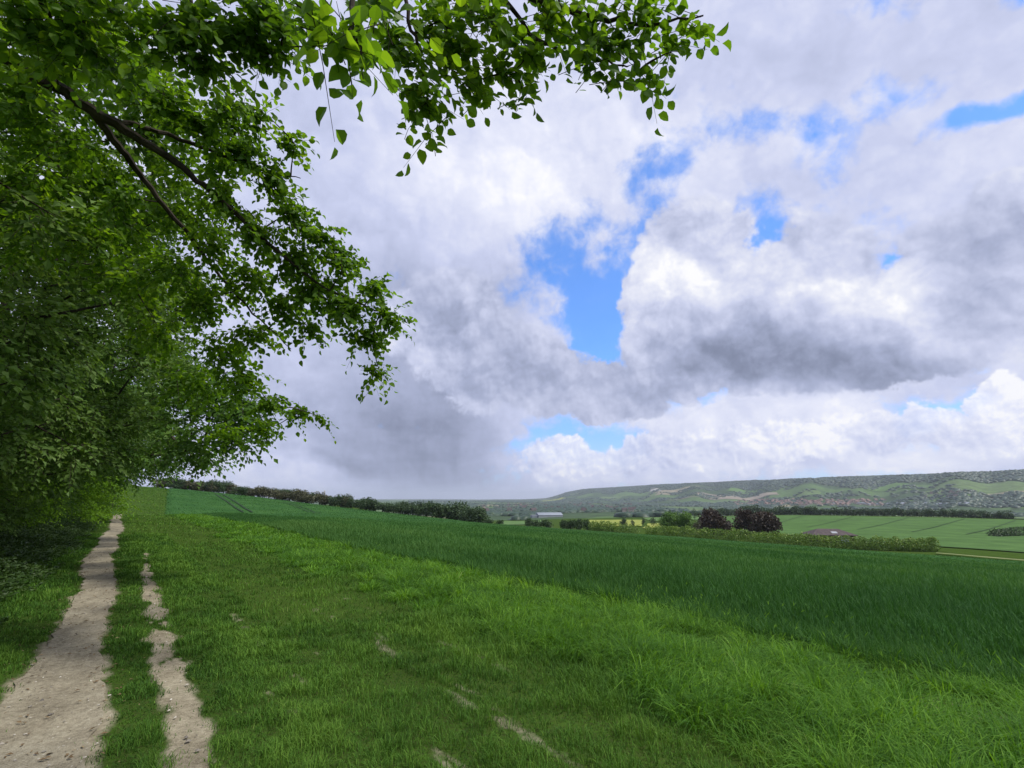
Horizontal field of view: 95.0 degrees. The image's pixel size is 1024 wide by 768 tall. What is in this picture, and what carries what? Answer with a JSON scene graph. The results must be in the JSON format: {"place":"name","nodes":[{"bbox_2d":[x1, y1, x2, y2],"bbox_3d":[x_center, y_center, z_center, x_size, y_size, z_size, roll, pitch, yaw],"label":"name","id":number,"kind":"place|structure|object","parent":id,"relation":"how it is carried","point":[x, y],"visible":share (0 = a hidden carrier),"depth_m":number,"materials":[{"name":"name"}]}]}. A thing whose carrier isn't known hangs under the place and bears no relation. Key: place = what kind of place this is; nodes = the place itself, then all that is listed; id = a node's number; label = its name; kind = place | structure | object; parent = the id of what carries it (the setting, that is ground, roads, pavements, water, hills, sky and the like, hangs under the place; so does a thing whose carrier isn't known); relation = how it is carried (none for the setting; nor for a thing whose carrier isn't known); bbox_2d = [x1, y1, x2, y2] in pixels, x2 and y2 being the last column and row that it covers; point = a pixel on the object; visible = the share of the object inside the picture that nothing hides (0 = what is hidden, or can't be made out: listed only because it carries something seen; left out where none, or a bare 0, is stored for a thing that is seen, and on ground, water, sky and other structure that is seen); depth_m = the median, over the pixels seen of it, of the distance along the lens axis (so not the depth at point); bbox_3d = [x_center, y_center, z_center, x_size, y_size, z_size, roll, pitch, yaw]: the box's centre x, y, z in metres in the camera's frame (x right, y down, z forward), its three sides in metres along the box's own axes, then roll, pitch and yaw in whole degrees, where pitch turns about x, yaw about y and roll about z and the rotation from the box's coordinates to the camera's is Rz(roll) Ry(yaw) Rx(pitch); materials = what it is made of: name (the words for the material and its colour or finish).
{"place":"outdoors","nodes":[
{"label":"outdoors","id":0,"kind":"place"},
{"bbox_2d":[0,487,1023,767],"bbox_3d":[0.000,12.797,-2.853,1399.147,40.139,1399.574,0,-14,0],"label":"ground","id":1,"kind":"structure","parent":0,"point":[186,701],"depth_m":3.94,"materials":[{"name":"plant"}]},
{"bbox_2d":[0,435,79,531],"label":"shrub","id":2,"kind":"object","parent":1,"relation":"on","point":[46,509],"visible":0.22,"depth_m":16.21,"materials":[{"name":"green plant"}]},
{"bbox_2d":[0,465,87,525],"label":"shrub","id":3,"kind":"object","parent":1,"relation":"on","point":[64,513],"visible":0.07,"depth_m":20.21,"materials":[{"name":"green plant"}]},
{"bbox_2d":[0,512,107,629],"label":"undergrowth","id":4,"kind":"object","parent":1,"relation":"on","point":[36,540],"visible":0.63,"depth_m":11.10,"materials":[{"name":"plant"}]},
{"bbox_2d":[0,514,123,767],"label":"footpath","id":5,"kind":"structure","parent":1,"relation":"on","point":[55,736],"depth_m":3.64,"materials":[{"name":"soil"}]},
{"bbox_2d":[5,406,149,507],"bbox_3d":[-32.259,4.851,35.696,9.798,10.190,13.483,8,-16,-30],"label":"edge tree","id":6,"kind":"object","parent":1,"relation":"on","point":[109,479],"visible":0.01,"depth_m":35.60,"materials":[{"name":"green plant"}]},
{"bbox_2d":[4,551,153,765],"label":"leaf litter","id":7,"kind":"object","parent":1,"relation":"on","point":[70,756],"visible":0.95,"depth_m":3.99,"materials":[{"name":"brown plant"}]},
{"bbox_2d":[38,462,122,525],"bbox_3d":[-23.049,5.754,24.584,4.288,4.266,6.290,7,-15,-27],"label":"shrub","id":8,"kind":"object","parent":1,"relation":"on","point":[90,514],"visible":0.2,"depth_m":23.94,"materials":[{"name":"green plant"}]},
{"bbox_2d":[53,477,127,514],"bbox_3d":[-33.558,8.450,36.709,6.649,5.051,8.325,5,-14,-19],"label":"shrub","id":9,"kind":"object","parent":1,"relation":"on","point":[102,510],"depth_m":38.31,"materials":[{"name":"green plant"}]},
{"bbox_2d":[3,314,179,501],"bbox_3d":[-18.822,1.161,20.092,9.011,10.106,10.658,11,-17,-38],"label":"edge tree","id":10,"kind":"object","parent":1,"relation":"on","point":[142,397],"visible":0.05,"depth_m":19.55,"materials":[{"name":"green plant"}]},
{"bbox_2d":[55,477,141,521],"bbox_3d":[-27.308,6.861,30.349,6.405,5.018,6.020,0,-14,0],"label":"shrub","id":11,"kind":"object","parent":1,"relation":"on","point":[107,504],"visible":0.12,"depth_m":30.84,"materials":[{"name":"green plant"}]},
{"bbox_2d":[10,362,187,496],"bbox_3d":[-23.777,2.985,27.020,9.440,9.890,12.096,10,-17,-35],"label":"edge tree","id":12,"kind":"object","parent":1,"relation":"on","point":[118,482],"visible":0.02,"depth_m":27.13,"materials":[{"name":"green plant"}]},
{"bbox_2d":[0,541,207,767],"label":"stones","id":13,"kind":"object","parent":1,"relation":"on","point":[185,737],"visible":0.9,"depth_m":3.43,"materials":[{"name":"stone"}]},
{"bbox_2d":[0,0,208,431],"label":"edge tree","id":14,"kind":"object","parent":1,"relation":"on","point":[55,366],"visible":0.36,"depth_m":6.20,"materials":[{"name":"green plant"}]},
{"bbox_2d":[0,120,222,518],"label":"edge tree","id":15,"kind":"object","parent":1,"relation":"on","point":[112,406],"visible":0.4,"depth_m":9.78,"materials":[{"name":"green plant"}]},
{"bbox_2d":[0,248,285,494],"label":"edge tree","id":16,"kind":"object","parent":1,"relation":"on","point":[175,455],"visible":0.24,"depth_m":11.15,"materials":[{"name":"green plant"}]},
{"bbox_2d":[152,479,173,487],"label":"field edge tree","id":17,"kind":"object","parent":1,"relation":"on","point":[160,485],"visible":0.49,"depth_m":211.01,"materials":[{"name":"green plant"}]},
{"bbox_2d":[163,477,186,488],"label":"field edge tree","id":18,"kind":"object","parent":1,"relation":"on","point":[178,483],"visible":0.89,"depth_m":212.46,"materials":[{"name":"green plant"}]},
{"bbox_2d":[184,481,203,490],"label":"field edge tree","id":19,"kind":"object","parent":1,"relation":"on","point":[192,487],"visible":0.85,"depth_m":215.15,"materials":[{"name":"green plant"}]},
{"bbox_2d":[205,480,218,491],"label":"field edge tree","id":20,"kind":"object","parent":1,"relation":"on","point":[210,487],"visible":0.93,"depth_m":217.51,"materials":[{"name":"green plant"}]},
{"bbox_2d":[204,479,224,491],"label":"field edge tree","id":21,"kind":"object","parent":1,"relation":"on","point":[218,483],"visible":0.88,"depth_m":218.70,"materials":[{"name":"green plant"}]},
{"bbox_2d":[219,480,232,492],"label":"field edge tree","id":22,"kind":"object","parent":1,"relation":"on","point":[226,483],"visible":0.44,"depth_m":230.67,"materials":[{"name":"green plant"}]},
{"bbox_2d":[226,484,238,493],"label":"field edge tree","id":23,"kind":"object","parent":1,"relation":"on","point":[230,488],"visible":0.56,"depth_m":229.67,"materials":[{"name":"green plant"}]},
{"bbox_2d":[229,487,248,494],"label":"field edge tree","id":24,"kind":"object","parent":1,"relation":"on","point":[243,491],"visible":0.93,"depth_m":223.44,"materials":[{"name":"green plant"}]},
{"bbox_2d":[247,485,265,496],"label":"field edge tree","id":25,"kind":"object","parent":1,"relation":"on","point":[258,490],"visible":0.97,"depth_m":226.95,"materials":[{"name":"green plant"}]},
{"bbox_2d":[260,487,277,497],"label":"field edge tree","id":26,"kind":"object","parent":1,"relation":"on","point":[270,493],"visible":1,"depth_m":227.98,"materials":[{"name":"green plant"}]},
{"bbox_2d":[276,492,293,499],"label":"field edge tree","id":27,"kind":"object","parent":1,"relation":"on","point":[281,495],"visible":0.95,"depth_m":230.19,"materials":[{"name":"green plant"}]},
{"bbox_2d":[277,488,297,500],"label":"field edge tree","id":28,"kind":"object","parent":1,"relation":"on","point":[284,491],"visible":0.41,"depth_m":234.12,"materials":[{"name":"green plant"}]},
{"bbox_2d":[287,489,308,501],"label":"field edge tree","id":29,"kind":"object","parent":1,"relation":"on","point":[297,495],"visible":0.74,"depth_m":229.28,"materials":[{"name":"green plant"}]},
{"bbox_2d":[296,494,315,502],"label":"field edge tree","id":30,"kind":"object","parent":1,"relation":"on","point":[306,498],"visible":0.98,"depth_m":228.55,"materials":[{"name":"green plant"}]},
{"bbox_2d":[314,491,327,504],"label":"field edge tree","id":31,"kind":"object","parent":1,"relation":"on","point":[320,498],"visible":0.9,"depth_m":235.28,"materials":[{"name":"green plant"}]},
{"bbox_2d":[328,496,341,506],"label":"field edge tree","id":32,"kind":"object","parent":1,"relation":"on","point":[333,500],"visible":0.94,"depth_m":232.01,"materials":[{"name":"green plant"}]},
{"bbox_2d":[334,493,353,506],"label":"field edge tree","id":33,"kind":"object","parent":1,"relation":"on","point":[339,497],"visible":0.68,"depth_m":234.21,"materials":[{"name":"green plant"}]},
{"bbox_2d":[339,495,350,507],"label":"field edge tree","id":34,"kind":"object","parent":1,"relation":"on","point":[344,501],"visible":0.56,"depth_m":234.02,"materials":[{"name":"green plant"}]},
{"bbox_2d":[344,497,354,508],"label":"field edge tree","id":35,"kind":"object","parent":1,"relation":"on","point":[351,500],"visible":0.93,"depth_m":232.26,"materials":[{"name":"green plant"}]},
{"bbox_2d":[352,499,369,509],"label":"field edge tree","id":36,"kind":"object","parent":1,"relation":"on","point":[361,504],"visible":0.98,"depth_m":232.37,"materials":[{"name":"green plant"}]},
{"bbox_2d":[0,0,731,466],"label":"overhanging tree","id":37,"kind":"object","parent":1,"relation":"on","point":[80,48],"visible":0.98,"depth_m":3.89,"materials":[{"name":"green plant"}]},
{"bbox_2d":[359,497,373,509],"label":"field edge tree","id":38,"kind":"object","parent":1,"relation":"on","point":[370,504],"visible":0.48,"depth_m":236.41,"materials":[{"name":"green plant"}]},
{"bbox_2d":[363,498,378,510],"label":"field edge tree","id":39,"kind":"object","parent":1,"relation":"on","point":[374,505],"visible":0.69,"depth_m":236.37,"materials":[{"name":"green plant"}]},
{"bbox_2d":[375,503,387,511],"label":"field edge tree","id":40,"kind":"object","parent":1,"relation":"on","point":[381,506],"visible":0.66,"depth_m":232.45,"materials":[{"name":"green plant"}]},
{"bbox_2d":[384,503,403,512],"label":"field edge tree","id":41,"kind":"object","parent":1,"relation":"on","point":[391,508],"visible":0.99,"depth_m":227.67,"materials":[{"name":"green plant"}]},
{"bbox_2d":[395,501,406,513],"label":"field edge tree","id":42,"kind":"object","parent":1,"relation":"on","point":[403,504],"visible":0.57,"depth_m":231.42,"materials":[{"name":"green plant"}]},
{"bbox_2d":[395,500,410,514],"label":"field edge tree","id":43,"kind":"object","parent":1,"relation":"on","point":[407,503],"visible":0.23,"depth_m":235.78,"materials":[{"name":"green plant"}]},
{"bbox_2d":[403,504,421,514],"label":"field edge tree","id":44,"kind":"object","parent":1,"relation":"on","point":[414,509],"visible":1,"depth_m":224.45,"materials":[{"name":"green plant"}]},
{"bbox_2d":[411,500,425,515],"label":"field edge tree","id":45,"kind":"object","parent":1,"relation":"on","point":[421,504],"visible":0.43,"depth_m":234.07,"materials":[{"name":"green plant"}]},
{"bbox_2d":[422,501,442,516],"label":"field edge tree","id":46,"kind":"object","parent":1,"relation":"on","point":[433,508],"visible":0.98,"depth_m":221.87,"materials":[{"name":"green plant"}]},
{"bbox_2d":[433,509,446,517],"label":"field edge tree","id":47,"kind":"object","parent":1,"relation":"on","point":[440,515],"visible":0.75,"depth_m":224.15,"materials":[{"name":"green plant"}]},
{"bbox_2d":[444,500,471,519],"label":"field edge tree","id":48,"kind":"object","parent":1,"relation":"on","point":[454,509],"visible":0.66,"depth_m":226.07,"materials":[{"name":"green plant"}]},
{"bbox_2d":[458,509,473,520],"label":"field edge tree","id":49,"kind":"object","parent":1,"relation":"on","point":[463,513],"visible":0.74,"depth_m":216.64,"materials":[{"name":"green plant"}]},
{"bbox_2d":[457,507,475,521],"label":"field edge tree","id":50,"kind":"object","parent":1,"relation":"on","point":[464,515],"visible":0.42,"depth_m":218.18,"materials":[{"name":"green plant"}]},
{"bbox_2d":[466,506,490,522],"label":"field edge tree","id":51,"kind":"object","parent":1,"relation":"on","point":[478,515],"visible":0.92,"depth_m":214.72,"materials":[{"name":"green plant"}]},
{"bbox_2d":[0,486,1023,767],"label":"grass","id":52,"kind":"structure","parent":1,"relation":"on","point":[174,556],"depth_m":4.27,"materials":[{"name":"plant"}]},
{"bbox_2d":[524,518,531,525],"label":"crest bush","id":53,"kind":"object","parent":1,"relation":"on","point":[528,522],"visible":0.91,"depth_m":205.82,"materials":[{"name":"green plant"}]},
{"bbox_2d":[530,520,542,526],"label":"crest bush","id":54,"kind":"object","parent":1,"relation":"on","point":[535,523],"visible":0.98,"depth_m":195.75,"materials":[{"name":"green plant"}]},
{"bbox_2d":[540,519,553,527],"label":"crest bush","id":55,"kind":"object","parent":1,"relation":"on","point":[546,523],"visible":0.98,"depth_m":195.38,"materials":[{"name":"green plant"}]},
{"bbox_2d":[559,519,568,528],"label":"crest bush","id":56,"kind":"object","parent":1,"relation":"on","point":[563,523],"visible":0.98,"depth_m":189.95,"materials":[{"name":"green plant"}]},
{"bbox_2d":[563,519,575,528],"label":"crest bush","id":57,"kind":"object","parent":1,"relation":"on","point":[570,524],"visible":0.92,"depth_m":190.11,"materials":[{"name":"green plant"}]},
{"bbox_2d":[574,518,583,529],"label":"crest bush","id":58,"kind":"object","parent":1,"relation":"on","point":[578,524],"visible":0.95,"depth_m":187.83,"materials":[{"name":"green plant"}]},
{"bbox_2d":[582,519,591,529],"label":"crest bush","id":59,"kind":"object","parent":1,"relation":"on","point":[585,523],"visible":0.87,"depth_m":185.33,"materials":[{"name":"green plant"}]},
{"bbox_2d":[588,520,639,533],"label":"hedge","id":60,"kind":"object","parent":1,"relation":"on","point":[597,526],"visible":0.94,"depth_m":159.57,"materials":[{"name":"green plant"}]},
{"bbox_2d":[658,510,676,530],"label":"green tree","id":61,"kind":"object","parent":1,"relation":"on","point":[667,522],"visible":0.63,"depth_m":213.53,"materials":[{"name":"green plant"}]},
{"bbox_2d":[671,510,693,533],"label":"green tree","id":62,"kind":"object","parent":1,"relation":"on","point":[684,519],"visible":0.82,"depth_m":207.07,"materials":[{"name":"green plant"}]},
{"bbox_2d":[691,519,701,533],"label":"tree","id":63,"kind":"object","parent":1,"relation":"on","point":[696,525],"visible":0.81,"depth_m":198.73,"materials":[{"name":"green plant"}]},
{"bbox_2d":[697,507,733,534],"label":"copper beech","id":64,"kind":"object","parent":1,"relation":"on","point":[710,518],"visible":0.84,"depth_m":198.62,"materials":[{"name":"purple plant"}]},
{"bbox_2d":[725,509,734,515],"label":"belt tree","id":65,"kind":"object","parent":1,"relation":"on","point":[727,513],"visible":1,"depth_m":557.17,"materials":[{"name":"green plant"}]},
{"bbox_2d":[732,507,754,534],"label":"copper beech","id":66,"kind":"object","parent":1,"relation":"on","point":[743,517],"visible":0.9,"depth_m":202.91,"materials":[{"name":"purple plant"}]},
{"bbox_2d":[744,504,759,513],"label":"belt tree","id":67,"kind":"object","parent":1,"relation":"on","point":[753,508],"visible":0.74,"depth_m":549.48,"materials":[{"name":"green plant"}]},
{"bbox_2d":[749,510,782,534],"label":"copper beech","id":68,"kind":"object","parent":1,"relation":"on","point":[763,521],"visible":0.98,"depth_m":189.33,"materials":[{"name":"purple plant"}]},
{"bbox_2d":[644,524,941,551],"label":"hedge","id":69,"kind":"object","parent":1,"relation":"on","point":[902,545],"visible":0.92,"depth_m":135.90,"materials":[{"name":"green plant"}]},
{"bbox_2d":[791,505,800,514],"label":"belt tree","id":70,"kind":"object","parent":1,"relation":"on","point":[794,511],"visible":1,"depth_m":524.50,"materials":[{"name":"green plant"}]},
{"bbox_2d":[814,508,823,514],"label":"belt tree","id":71,"kind":"object","parent":1,"relation":"on","point":[819,512],"visible":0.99,"depth_m":513.76,"materials":[{"name":"green plant"}]},
{"bbox_2d":[828,507,839,514],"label":"belt tree","id":72,"kind":"object","parent":1,"relation":"on","point":[832,512],"visible":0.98,"depth_m":503.83,"materials":[{"name":"green plant"}]},
{"bbox_2d":[844,507,856,515],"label":"belt tree","id":73,"kind":"object","parent":1,"relation":"on","point":[852,512],"visible":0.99,"depth_m":498.38,"materials":[{"name":"green plant"}]},
{"bbox_2d":[859,507,870,515],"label":"belt tree","id":74,"kind":"object","parent":1,"relation":"on","point":[866,512],"visible":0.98,"depth_m":480.99,"materials":[{"name":"green plant"}]},
{"bbox_2d":[868,508,878,515],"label":"belt tree","id":75,"kind":"object","parent":1,"relation":"on","point":[873,511],"visible":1,"depth_m":472.66,"materials":[{"name":"green plant"}]},
{"bbox_2d":[883,507,897,515],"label":"belt tree","id":76,"kind":"object","parent":1,"relation":"on","point":[892,511],"visible":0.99,"depth_m":466.64,"materials":[{"name":"green plant"}]},
{"bbox_2d":[896,508,905,515],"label":"belt tree","id":77,"kind":"object","parent":1,"relation":"on","point":[901,511],"visible":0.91,"depth_m":477.91,"materials":[{"name":"green plant"}]},
{"bbox_2d":[911,509,921,516],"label":"belt tree","id":78,"kind":"object","parent":1,"relation":"on","point":[917,513],"visible":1,"depth_m":454.20,"materials":[{"name":"green plant"}]},
{"bbox_2d":[922,508,933,516],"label":"belt tree","id":79,"kind":"object","parent":1,"relation":"on","point":[927,511],"visible":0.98,"depth_m":452.18,"materials":[{"name":"green plant"}]},
{"bbox_2d":[937,509,949,516],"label":"belt tree","id":80,"kind":"object","parent":1,"relation":"on","point":[942,511],"visible":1,"depth_m":440.38,"materials":[{"name":"green plant"}]},
{"bbox_2d":[948,509,957,516],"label":"belt tree","id":81,"kind":"object","parent":1,"relation":"on","point":[954,513],"visible":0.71,"depth_m":444.81,"materials":[{"name":"green plant"}]},
{"bbox_2d":[958,509,968,517],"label":"belt tree","id":82,"kind":"object","parent":1,"relation":"on","point":[961,513],"visible":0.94,"depth_m":443.03,"materials":[{"name":"green plant"}]},
{"bbox_2d":[965,509,979,517],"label":"belt tree","id":83,"kind":"object","parent":1,"relation":"on","point":[971,514],"visible":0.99,"depth_m":428.61,"materials":[{"name":"green plant"}]},
{"bbox_2d":[981,511,991,517],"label":"belt tree","id":84,"kind":"object","parent":1,"relation":"on","point":[985,514],"visible":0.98,"depth_m":427.87,"materials":[{"name":"green plant"}]},
{"bbox_2d":[993,511,1005,518],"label":"belt tree","id":85,"kind":"object","parent":1,"relation":"on","point":[1000,516],"visible":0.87,"depth_m":435.95,"materials":[{"name":"green plant"}]},
{"bbox_2d":[987,527,1023,535],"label":"hedge","id":86,"kind":"object","parent":1,"relation":"on","point":[1004,532],"visible":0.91,"depth_m":229.66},
{"bbox_2d":[1003,510,1015,518],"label":"belt tree","id":87,"kind":"object","parent":1,"relation":"on","point":[1008,515],"visible":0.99,"depth_m":413.82,"materials":[{"name":"green plant"}]},
{"bbox_2d":[0,0,1023,498],"label":"sky","id":88,"kind":"structure","parent":0,"point":[814,267],"materials":[{"name":"white"}]},
{"bbox_2d":[503,520,541,524],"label":"pasture","id":89,"kind":"structure","parent":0,"point":[513,522],"depth_m":563.21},
{"bbox_2d":[164,513,1023,767],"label":"tall grass","id":90,"kind":"structure","parent":0,"point":[686,658],"depth_m":4.19,"materials":[{"name":"plant"}]},
{"bbox_2d":[164,488,1023,692],"bbox_3d":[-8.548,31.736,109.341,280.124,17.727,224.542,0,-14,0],"label":"wheat crop","id":91,"kind":"object","parent":0,"point":[878,585],"visible":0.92,"depth_m":9.49,"materials":[{"name":"plant"}]},
{"bbox_2d":[589,520,641,525],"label":"rapeseed field","id":92,"kind":"structure","parent":0,"point":[637,522],"depth_m":469.05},
{"bbox_2d":[278,473,1023,519],"bbox_3d":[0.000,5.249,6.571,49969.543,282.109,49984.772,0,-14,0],"label":"hills","id":93,"kind":"structure","parent":0,"point":[1002,487],"depth_m":2211.71,"materials":[{"name":"plant"}]},
{"bbox_2d":[530,512,562,517],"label":"warehouse","id":94,"kind":"structure","parent":93,"relation":"on","point":[546,514],"depth_m":783.86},
{"bbox_2d":[403,469,1023,519],"bbox_3d":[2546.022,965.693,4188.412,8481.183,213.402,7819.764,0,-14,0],"label":"distant woods","id":95,"kind":"object","parent":93,"relation":"on","point":[1013,499],"visible":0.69,"depth_m":2159.61,"materials":[{"name":"plant"}]},
{"bbox_2d":[726,487,768,493],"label":"pasture","id":96,"kind":"structure","parent":93,"relation":"on","point":[734,489],"depth_m":3216.17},
{"bbox_2d":[868,482,908,490],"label":"pasture","id":97,"kind":"structure","parent":93,"relation":"on","point":[885,488],"depth_m":2301.56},
{"bbox_2d":[645,516,700,520],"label":"pasture","id":98,"kind":"structure","parent":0,"point":[695,518],"depth_m":518.32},
{"bbox_2d":[677,496,746,499],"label":"pale field","id":99,"kind":"structure","parent":0,"point":[717,499],"depth_m":2862.88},
{"bbox_2d":[697,492,778,499],"bbox_3d":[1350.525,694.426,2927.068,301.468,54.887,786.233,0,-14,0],"label":"pale field","id":100,"kind":"structure","parent":0,"point":[761,495],"depth_m":2759.55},
{"bbox_2d":[803,529,857,542],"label":"barn","id":101,"kind":"structure","parent":0,"point":[831,532],"depth_m":161.88,"materials":[{"name":"metal"}]},
{"bbox_2d":[724,515,1023,551],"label":"wheat field","id":102,"kind":"structure","parent":0,"point":[952,534],"depth_m":281.41,"materials":[{"name":"plant"}]},
{"bbox_2d":[936,552,1023,559],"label":"farm track","id":103,"kind":"structure","parent":0,"point":[984,556],"depth_m":113.93,"materials":[{"name":"beige soil"}]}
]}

